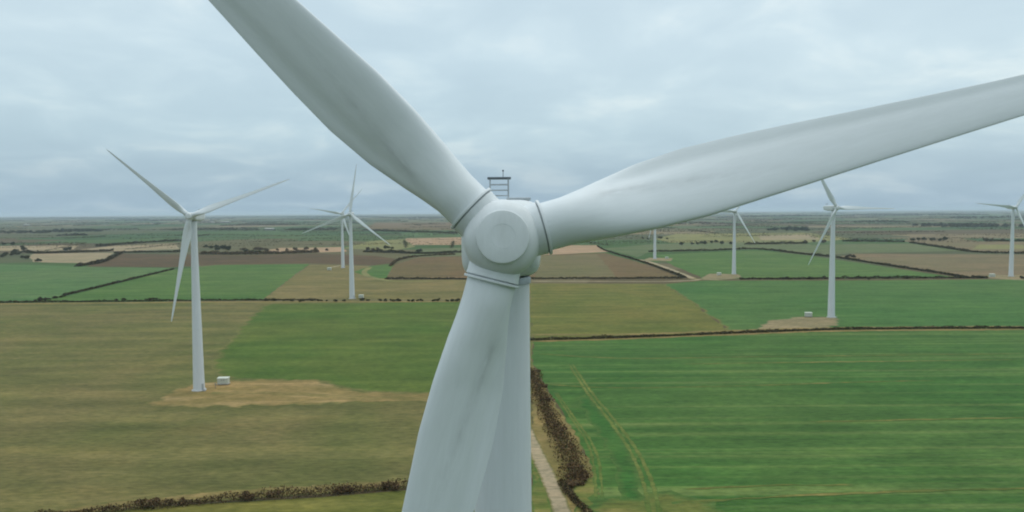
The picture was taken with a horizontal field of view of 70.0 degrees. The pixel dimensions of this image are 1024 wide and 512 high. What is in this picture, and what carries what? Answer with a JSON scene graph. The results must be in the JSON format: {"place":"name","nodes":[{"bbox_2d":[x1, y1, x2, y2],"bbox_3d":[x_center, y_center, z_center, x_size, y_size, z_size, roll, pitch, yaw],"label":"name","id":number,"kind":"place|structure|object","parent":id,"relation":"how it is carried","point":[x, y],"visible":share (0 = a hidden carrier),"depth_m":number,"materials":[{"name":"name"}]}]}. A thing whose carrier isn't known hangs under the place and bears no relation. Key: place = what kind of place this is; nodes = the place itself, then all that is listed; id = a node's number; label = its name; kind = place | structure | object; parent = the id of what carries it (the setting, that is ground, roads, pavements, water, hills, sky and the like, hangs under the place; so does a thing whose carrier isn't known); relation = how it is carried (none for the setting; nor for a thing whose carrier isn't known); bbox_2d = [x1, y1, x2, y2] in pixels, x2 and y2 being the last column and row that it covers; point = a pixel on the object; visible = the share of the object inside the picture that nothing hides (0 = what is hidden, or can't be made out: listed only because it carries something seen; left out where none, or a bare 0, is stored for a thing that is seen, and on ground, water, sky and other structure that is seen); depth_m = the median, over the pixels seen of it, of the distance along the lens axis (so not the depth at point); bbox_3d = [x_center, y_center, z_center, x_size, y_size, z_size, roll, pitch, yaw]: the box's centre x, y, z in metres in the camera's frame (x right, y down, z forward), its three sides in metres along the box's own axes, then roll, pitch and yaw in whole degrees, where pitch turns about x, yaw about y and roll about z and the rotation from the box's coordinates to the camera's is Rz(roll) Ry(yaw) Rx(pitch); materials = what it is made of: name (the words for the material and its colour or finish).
{"place":"outdoors","nodes":[
{"label":"outdoors","id":0,"kind":"place"},
{"bbox_2d":[0,245,78,251],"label":"field","id":1,"kind":"structure","parent":0,"point":[30,248],"depth_m":1486.20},
{"bbox_2d":[29,253,112,262],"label":"field","id":2,"kind":"structure","parent":0,"point":[67,257],"depth_m":1162.01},
{"bbox_2d":[0,264,169,301],"bbox_3d":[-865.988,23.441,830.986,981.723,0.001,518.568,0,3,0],"label":"field","id":3,"kind":"structure","parent":0,"point":[24,282],"depth_m":781.85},
{"bbox_2d":[81,243,179,250],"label":"field","id":4,"kind":"structure","parent":0,"point":[126,247],"depth_m":1480.93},
{"bbox_2d":[43,264,308,300],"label":"field","id":5,"kind":"structure","parent":0,"point":[228,282],"depth_m":699.16,"materials":[{"name":"plant"}]},
{"bbox_2d":[86,254,394,266],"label":"field","id":6,"kind":"structure","parent":0,"point":[146,260],"depth_m":1067.32,"materials":[{"name":"soil"}]},
{"bbox_2d":[0,300,533,511],"bbox_3d":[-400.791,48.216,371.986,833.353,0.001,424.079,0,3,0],"label":"field","id":7,"kind":"structure","parent":0,"point":[82,422],"depth_m":237.57,"materials":[{"name":"plant"}]},
{"bbox_2d":[146,378,429,408],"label":"turbine pad","id":8,"kind":"object","parent":7,"relation":"on","point":[186,396],"visible":0.79,"depth_m":273.00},
{"bbox_2d":[106,149,288,391],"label":"wind turbine","id":9,"kind":"object","parent":8,"relation":"on","point":[190,228],"visible":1,"depth_m":277.56,"materials":[{"name":"paint"}]},
{"bbox_2d":[217,376,229,384],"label":"transformer cabinet","id":10,"kind":"object","parent":8,"relation":"on","point":[223,380],"visible":1,"depth_m":290.04,"materials":[{"name":"metal"}]},
{"bbox_2d":[269,247,345,252],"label":"field","id":11,"kind":"structure","parent":0,"point":[331,249],"depth_m":1362.71,"materials":[{"name":"beige soil"}]},
{"bbox_2d":[211,391,427,399],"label":"track","id":12,"kind":"structure","parent":0,"point":[328,395],"depth_m":272.47,"materials":[{"name":"brown soil"}]},
{"bbox_2d":[109,484,532,511],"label":"field","id":13,"kind":"structure","parent":0,"point":[392,501],"depth_m":170.12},
{"bbox_2d":[211,302,533,392],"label":"field","id":14,"kind":"structure","parent":0,"point":[396,347],"depth_m":376.66,"materials":[{"name":"plant"}]},
{"bbox_2d":[354,263,394,278],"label":"field","id":15,"kind":"structure","parent":0,"point":[380,271],"depth_m":846.25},
{"bbox_2d":[344,239,414,249],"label":"field","id":16,"kind":"structure","parent":0,"point":[396,245],"depth_m":1509.88,"materials":[{"name":"yellow plant"}]},
{"bbox_2d":[361,267,415,281],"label":"track","id":17,"kind":"structure","parent":0,"point":[364,272],"depth_m":778.13,"materials":[{"name":"beige soil"}]},
{"bbox_2d":[264,265,530,299],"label":"field","id":18,"kind":"structure","parent":0,"point":[322,282],"depth_m":663.15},
{"bbox_2d":[310,189,361,267],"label":"wind turbine","id":19,"kind":"object","parent":18,"relation":"on","point":[342,243],"visible":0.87,"depth_m":898.21,"materials":[{"name":"paint"}]},
{"bbox_2d":[303,164,389,298],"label":"wind turbine","id":20,"kind":"object","parent":18,"relation":"on","point":[350,214],"visible":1,"depth_m":574.74,"materials":[{"name":"paint"}]},
{"bbox_2d":[369,222,453,229],"bbox_3d":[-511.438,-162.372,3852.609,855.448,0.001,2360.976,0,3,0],"label":"field","id":21,"kind":"structure","parent":0,"point":[391,225],"depth_m":3711.83,"materials":[{"name":"plant"}]},
{"bbox_2d":[403,232,459,235],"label":"field","id":22,"kind":"structure","parent":0,"point":[410,234],"depth_m":2245.59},
{"bbox_2d":[406,237,460,244],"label":"field","id":23,"kind":"structure","parent":0,"point":[421,241],"depth_m":1704.78,"materials":[{"name":"beige soil"}]},
{"bbox_2d":[409,248,461,256],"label":"field","id":24,"kind":"structure","parent":0,"point":[440,249],"depth_m":1293.65,"materials":[{"name":"plant"}]},
{"bbox_2d":[0,210,1023,505],"bbox_3d":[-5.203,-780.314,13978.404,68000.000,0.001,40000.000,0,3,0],"label":"ground","id":25,"kind":"structure","parent":0,"point":[236,238],"depth_m":2175.02,"materials":[{"name":"plant"}]},
{"bbox_2d":[0,229,49,233],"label":"wood","id":26,"kind":"object","parent":25,"relation":"on","point":[22,231],"visible":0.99,"depth_m":2741.33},
{"bbox_2d":[0,217,131,218],"bbox_3d":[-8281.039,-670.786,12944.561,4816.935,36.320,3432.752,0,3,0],"label":"wood","id":27,"kind":"object","parent":25,"relation":"on","point":[73,218],"visible":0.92,"depth_m":12558.79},
{"bbox_2d":[21,248,113,253],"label":"hedge","id":28,"kind":"object","parent":25,"relation":"on","point":[38,252],"visible":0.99,"depth_m":1303.40,"materials":[{"name":"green plant"}]},
{"bbox_2d":[34,228,102,231],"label":"wood","id":29,"kind":"object","parent":25,"relation":"on","point":[74,230],"visible":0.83,"depth_m":2894.65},
{"bbox_2d":[74,251,122,266],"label":"hedge","id":30,"kind":"object","parent":25,"relation":"on","point":[108,258],"visible":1,"depth_m":1015.26,"materials":[{"name":"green plant"}]},
{"bbox_2d":[61,268,173,295],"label":"hedge","id":31,"kind":"object","parent":25,"relation":"on","point":[101,285],"visible":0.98,"depth_m":714.83,"materials":[{"name":"green plant"}]},
{"bbox_2d":[95,239,181,246],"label":"hedge","id":32,"kind":"object","parent":25,"relation":"on","point":[133,242],"visible":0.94,"depth_m":1689.99,"materials":[{"name":"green plant"}]},
{"bbox_2d":[104,219,185,220],"bbox_3d":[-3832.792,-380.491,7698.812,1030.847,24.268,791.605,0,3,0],"label":"wood","id":33,"kind":"object","parent":25,"relation":"on","point":[148,220],"visible":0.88,"depth_m":7699.03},
{"bbox_2d":[113,249,180,252],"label":"hedge","id":34,"kind":"object","parent":25,"relation":"on","point":[139,251],"visible":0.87,"depth_m":1290.58,"materials":[{"name":"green plant"}]},
{"bbox_2d":[0,298,318,302],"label":"hedge","id":35,"kind":"object","parent":25,"relation":"on","point":[52,301],"visible":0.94,"depth_m":569.44,"materials":[{"name":"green plant"}]},
{"bbox_2d":[160,227,259,229],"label":"wood","id":36,"kind":"object","parent":25,"relation":"on","point":[227,228],"visible":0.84,"depth_m":3080.05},
{"bbox_2d":[0,301,460,304],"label":"verge","id":37,"kind":"structure","parent":25,"relation":"on","point":[225,302],"depth_m":560.36,"materials":[{"name":"green plant"}]},
{"bbox_2d":[54,477,408,511],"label":"verge","id":38,"kind":"structure","parent":25,"relation":"on","point":[194,496],"depth_m":177.16,"materials":[{"name":"green plant"}]},
{"bbox_2d":[34,478,408,511],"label":"hedge","id":39,"kind":"object","parent":38,"relation":"on","point":[154,503],"visible":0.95,"depth_m":173.10,"materials":[{"name":"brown plant"}]},
{"bbox_2d":[242,490,255,500],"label":"shrub","id":40,"kind":"object","parent":39,"relation":"in","point":[248,497],"visible":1,"depth_m":173.26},
{"bbox_2d":[199,249,318,254],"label":"hedge","id":41,"kind":"object","parent":25,"relation":"on","point":[261,252],"visible":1,"depth_m":1217.52,"materials":[{"name":"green plant"}]},
{"bbox_2d":[220,223,300,225],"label":"wood","id":42,"kind":"object","parent":25,"relation":"on","point":[259,224],"visible":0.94,"depth_m":4116.46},
{"bbox_2d":[208,216,386,217],"bbox_3d":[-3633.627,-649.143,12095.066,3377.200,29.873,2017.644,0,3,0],"label":"wood","id":43,"kind":"object","parent":25,"relation":"on","point":[310,216],"visible":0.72,"depth_m":11904.50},
{"bbox_2d":[285,227,336,229],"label":"wood","id":44,"kind":"object","parent":25,"relation":"on","point":[320,228],"visible":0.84,"depth_m":2906.14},
{"bbox_2d":[364,229,456,232],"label":"hedge","id":45,"kind":"object","parent":25,"relation":"on","point":[412,231],"visible":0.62,"depth_m":2503.05,"materials":[{"name":"green plant"}]},
{"bbox_2d":[376,216,444,217],"bbox_3d":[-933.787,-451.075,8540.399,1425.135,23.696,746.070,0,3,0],"label":"wood","id":46,"kind":"object","parent":25,"relation":"on","point":[412,217],"visible":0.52,"depth_m":8462.47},
{"bbox_2d":[363,249,461,253],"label":"hedge","id":47,"kind":"object","parent":25,"relation":"on","point":[393,251],"visible":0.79,"depth_m":1218.86,"materials":[{"name":"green plant"}]},
{"bbox_2d":[388,253,454,265],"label":"hedge","id":48,"kind":"object","parent":25,"relation":"on","point":[396,260],"visible":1,"depth_m":1104.10,"materials":[{"name":"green plant"}]},
{"bbox_2d":[0,211,1023,251],"bbox_3d":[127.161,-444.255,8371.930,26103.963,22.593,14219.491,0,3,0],"label":"hedgerows","id":49,"kind":"object","parent":25,"relation":"on","point":[405,242],"visible":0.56,"depth_m":3103.05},
{"bbox_2d":[384,275,682,278],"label":"hedge","id":50,"kind":"object","parent":25,"relation":"on","point":[638,277],"visible":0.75,"depth_m":734.32,"materials":[{"name":"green plant"}]},
{"bbox_2d":[531,459,551,511],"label":"verge","id":51,"kind":"structure","parent":25,"relation":"on","point":[540,501],"depth_m":175.15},
{"bbox_2d":[531,364,599,511],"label":"verge","id":52,"kind":"structure","parent":25,"relation":"on","point":[542,438],"depth_m":215.29,"materials":[{"name":"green plant"}]},
{"bbox_2d":[550,423,567,431],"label":"shrub","id":53,"kind":"object","parent":52,"relation":"on","point":[562,428],"visible":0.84,"depth_m":224.68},
{"bbox_2d":[530,367,592,478],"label":"bramble thicket","id":54,"kind":"object","parent":52,"relation":"on","point":[538,391],"visible":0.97,"depth_m":219.77,"materials":[{"name":"brown plant"}]},
{"bbox_2d":[566,480,578,487],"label":"shrub","id":55,"kind":"object","parent":52,"relation":"on","point":[572,483],"visible":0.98,"depth_m":179.99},
{"bbox_2d":[557,478,592,511],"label":"bramble thicket","id":56,"kind":"object","parent":52,"relation":"on","point":[567,489],"visible":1,"depth_m":172.94,"materials":[{"name":"brown plant"}]},
{"bbox_2d":[564,478,585,484],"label":"shrub","id":57,"kind":"object","parent":52,"relation":"on","point":[580,481],"visible":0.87,"depth_m":181.76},
{"bbox_2d":[573,477,598,511],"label":"verge","id":58,"kind":"structure","parent":25,"relation":"on","point":[584,492],"depth_m":177.46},
{"bbox_2d":[209,0,1023,511],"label":"wind turbine","id":59,"kind":"object","parent":25,"relation":"on","point":[473,448],"visible":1,"depth_m":26.91,"materials":[{"name":"paint"}]},
{"bbox_2d":[597,245,686,277],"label":"hedge","id":60,"kind":"object","parent":25,"relation":"on","point":[667,270],"visible":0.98,"depth_m":929.62,"materials":[{"name":"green plant"}]},
{"bbox_2d":[587,490,724,511],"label":"verge","id":61,"kind":"structure","parent":25,"relation":"on","point":[616,504],"depth_m":169.20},
{"bbox_2d":[644,258,673,260],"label":"turbine pad","id":62,"kind":"object","parent":25,"relation":"on","point":[659,259],"visible":0.94,"depth_m":1018.25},
{"bbox_2d":[649,229,655,258],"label":"wind turbine","id":63,"kind":"object","parent":62,"relation":"on","point":[654,252],"visible":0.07,"depth_m":1031.06,"materials":[{"name":"paint"}]},
{"bbox_2d":[679,222,737,224],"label":"wood","id":64,"kind":"object","parent":25,"relation":"on","point":[705,223],"visible":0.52,"depth_m":3669.79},
{"bbox_2d":[648,247,829,256],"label":"hedge","id":65,"kind":"object","parent":25,"relation":"on","point":[817,254],"visible":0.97,"depth_m":1214.73,"materials":[{"name":"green plant"}]},
{"bbox_2d":[744,241,807,244],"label":"hedge","id":66,"kind":"object","parent":25,"relation":"on","point":[784,242],"visible":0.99,"depth_m":1450.13,"materials":[{"name":"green plant"}]},
{"bbox_2d":[530,328,1023,341],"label":"verge","id":67,"kind":"structure","parent":25,"relation":"on","point":[802,331],"depth_m":405.44,"materials":[{"name":"green plant"}]},
{"bbox_2d":[530,325,1023,340],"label":"hedge","id":68,"kind":"object","parent":67,"relation":"on","point":[794,329],"visible":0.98,"depth_m":407.11,"materials":[{"name":"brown plant"}]},
{"bbox_2d":[530,326,1023,335],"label":"verge","id":69,"kind":"structure","parent":25,"relation":"on","point":[709,331],"depth_m":408.00,"materials":[{"name":"green plant"}]},
{"bbox_2d":[728,215,841,216],"bbox_3d":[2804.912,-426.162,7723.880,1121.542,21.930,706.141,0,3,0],"label":"wood","id":70,"kind":"object","parent":25,"relation":"on","point":[783,215],"visible":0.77,"depth_m":7619.58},
{"bbox_2d":[767,225,809,230],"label":"wood","id":71,"kind":"object","parent":25,"relation":"on","point":[796,228],"visible":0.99,"depth_m":2422.09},
{"bbox_2d":[739,275,987,279],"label":"hedge","id":72,"kind":"object","parent":25,"relation":"on","point":[865,277],"visible":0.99,"depth_m":715.71,"materials":[{"name":"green plant"}]},
{"bbox_2d":[842,239,904,241],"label":"hedge","id":73,"kind":"object","parent":25,"relation":"on","point":[874,240],"visible":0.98,"depth_m":1526.89,"materials":[{"name":"plant"}]},
{"bbox_2d":[854,219,909,221],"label":"wood","id":74,"kind":"object","parent":25,"relation":"on","point":[882,220],"visible":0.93,"depth_m":3807.77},
{"bbox_2d":[836,256,964,276],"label":"hedge","id":75,"kind":"object","parent":25,"relation":"on","point":[908,267],"visible":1,"depth_m":845.23,"materials":[{"name":"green plant"}]},
{"bbox_2d":[843,213,988,214],"bbox_3d":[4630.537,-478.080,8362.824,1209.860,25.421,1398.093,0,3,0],"label":"wood","id":76,"kind":"object","parent":25,"relation":"on","point":[921,214],"visible":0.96,"depth_m":8349.78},
{"bbox_2d":[912,222,995,226],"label":"wood","id":77,"kind":"object","parent":25,"relation":"on","point":[937,224],"visible":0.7,"depth_m":2845.09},
{"bbox_2d":[909,241,1023,253],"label":"hedge","id":78,"kind":"object","parent":25,"relation":"on","point":[954,248],"visible":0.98,"depth_m":1181.76,"materials":[{"name":"brown plant"}]},
{"bbox_2d":[949,223,998,226],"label":"wood","id":79,"kind":"object","parent":25,"relation":"on","point":[984,224],"visible":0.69,"depth_m":2715.45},
{"bbox_2d":[951,215,1023,217],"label":"wood","id":80,"kind":"object","parent":25,"relation":"on","point":[984,217],"visible":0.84,"depth_m":5232.64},
{"bbox_2d":[954,223,1023,226],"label":"wood","id":81,"kind":"object","parent":25,"relation":"on","point":[994,225],"visible":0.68,"depth_m":2673.27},
{"bbox_2d":[0,0,1023,216],"label":"sky","id":82,"kind":"structure","parent":0,"point":[561,97],"materials":[{"name":"grey"}]},
{"bbox_2d":[387,253,679,277],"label":"field","id":83,"kind":"structure","parent":0,"point":[448,267],"depth_m":880.69,"materials":[{"name":"red soil"}]},
{"bbox_2d":[531,425,571,511],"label":"track","id":84,"kind":"structure","parent":0,"point":[557,498],"depth_m":186.25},
{"bbox_2d":[535,254,614,277],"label":"field","id":85,"kind":"structure","parent":0,"point":[580,266],"depth_m":886.68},
{"bbox_2d":[544,245,606,254],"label":"field","id":86,"kind":"structure","parent":0,"point":[571,249],"depth_m":1294.38,"materials":[{"name":"beige soil"}]},
{"bbox_2d":[531,279,701,281],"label":"track","id":87,"kind":"structure","parent":0,"point":[616,281],"depth_m":706.77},
{"bbox_2d":[529,283,726,338],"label":"field","id":88,"kind":"structure","parent":0,"point":[562,308],"depth_m":497.48,"materials":[{"name":"plant"}]},
{"bbox_2d":[639,259,696,278],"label":"track","id":89,"kind":"structure","parent":0,"point":[674,270],"depth_m":851.57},
{"bbox_2d":[604,242,817,256],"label":"field","id":90,"kind":"structure","parent":0,"point":[638,250],"depth_m":1339.78,"materials":[{"name":"green plant"}]},
{"bbox_2d":[657,233,846,242],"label":"field","id":91,"kind":"structure","parent":0,"point":[705,237],"depth_m":1777.01,"materials":[{"name":"plant"}]},
{"bbox_2d":[688,483,854,488],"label":"wheel track","id":92,"kind":"structure","parent":0,"point":[848,484],"depth_m":180.20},
{"bbox_2d":[532,330,1023,511],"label":"field","id":93,"kind":"structure","parent":0,"point":[686,433],"depth_m":243.22,"materials":[{"name":"plant"}]},
{"bbox_2d":[553,392,597,499],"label":"wheel track","id":94,"kind":"structure","parent":93,"relation":"on","point":[593,467],"depth_m":204.39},
{"bbox_2d":[556,392,603,499],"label":"wheel track","id":95,"kind":"structure","parent":93,"relation":"on","point":[598,459],"depth_m":206.05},
{"bbox_2d":[575,395,642,499],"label":"crop strip","id":96,"kind":"object","parent":93,"relation":"on","point":[627,478],"visible":1,"depth_m":205.95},
{"bbox_2d":[568,364,650,511],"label":"wheel track","id":97,"kind":"structure","parent":93,"relation":"on","point":[643,484],"depth_m":210.66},
{"bbox_2d":[572,364,661,511],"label":"wheel track","id":98,"kind":"structure","parent":93,"relation":"on","point":[650,477],"depth_m":207.53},
{"bbox_2d":[546,380,932,387],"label":"wheel track","id":99,"kind":"structure","parent":93,"relation":"on","point":[743,385],"depth_m":284.77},
{"bbox_2d":[671,487,1023,503],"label":"wheel track","id":100,"kind":"structure","parent":93,"relation":"on","point":[827,494],"depth_m":175.11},
{"bbox_2d":[687,359,1022,363],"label":"wheel track","id":101,"kind":"structure","parent":93,"relation":"on","point":[844,361],"depth_m":326.53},
{"bbox_2d":[807,417,1023,421],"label":"wheel track","id":102,"kind":"structure","parent":93,"relation":"on","point":[915,419],"depth_m":236.12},
{"bbox_2d":[538,353,1022,358],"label":"wheel track","id":103,"kind":"structure","parent":0,"point":[771,356],"depth_m":339.96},
{"bbox_2d":[758,234,819,239],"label":"field","id":104,"kind":"structure","parent":0,"point":[788,237],"depth_m":1792.71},
{"bbox_2d":[656,250,949,278],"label":"field","id":105,"kind":"structure","parent":0,"point":[756,263],"depth_m":884.56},
{"bbox_2d":[700,274,741,279],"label":"turbine pad","id":106,"kind":"object","parent":105,"relation":"on","point":[718,277],"visible":0.96,"depth_m":749.58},
{"bbox_2d":[723,206,754,273],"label":"wind turbine","id":107,"kind":"object","parent":106,"relation":"on","point":[734,212],"visible":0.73,"depth_m":773.75,"materials":[{"name":"paint"}]},
{"bbox_2d":[665,279,1023,331],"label":"field","id":108,"kind":"structure","parent":0,"point":[737,305],"depth_m":540.58,"materials":[{"name":"plant"}]},
{"bbox_2d":[756,316,840,329],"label":"turbine pad","id":109,"kind":"object","parent":108,"relation":"on","point":[806,322],"visible":0.81,"depth_m":438.13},
{"bbox_2d":[808,180,894,317],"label":"wind turbine","id":110,"kind":"object","parent":109,"relation":"on","point":[834,208],"visible":0.94,"depth_m":457.55,"materials":[{"name":"paint"}]},
{"bbox_2d":[808,243,958,254],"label":"field","id":111,"kind":"structure","parent":0,"point":[859,248],"depth_m":1260.55,"materials":[{"name":"brown plant"}]},
{"bbox_2d":[840,254,1023,276],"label":"field","id":112,"kind":"structure","parent":0,"point":[969,265],"depth_m":932.30,"materials":[{"name":"brown plant"}]},
{"bbox_2d":[988,275,1023,279],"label":"turbine pad","id":113,"kind":"object","parent":112,"relation":"on","point":[1016,277],"visible":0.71,"depth_m":719.33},
{"bbox_2d":[977,194,1023,276],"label":"wind turbine","id":114,"kind":"object","parent":113,"relation":"on","point":[1011,259],"visible":1,"depth_m":726.61,"materials":[{"name":"paint"}]},
{"bbox_2d":[904,236,1023,252],"bbox_3d":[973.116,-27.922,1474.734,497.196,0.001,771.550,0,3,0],"label":"field","id":115,"kind":"structure","parent":0,"point":[965,244],"depth_m":1432.92,"materials":[{"name":"brown plant"}]},
{"bbox_2d":[973,245,1023,248],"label":"field","id":116,"kind":"structure","parent":0,"point":[997,247],"depth_m":1276.78,"materials":[{"name":"yellow plant"}]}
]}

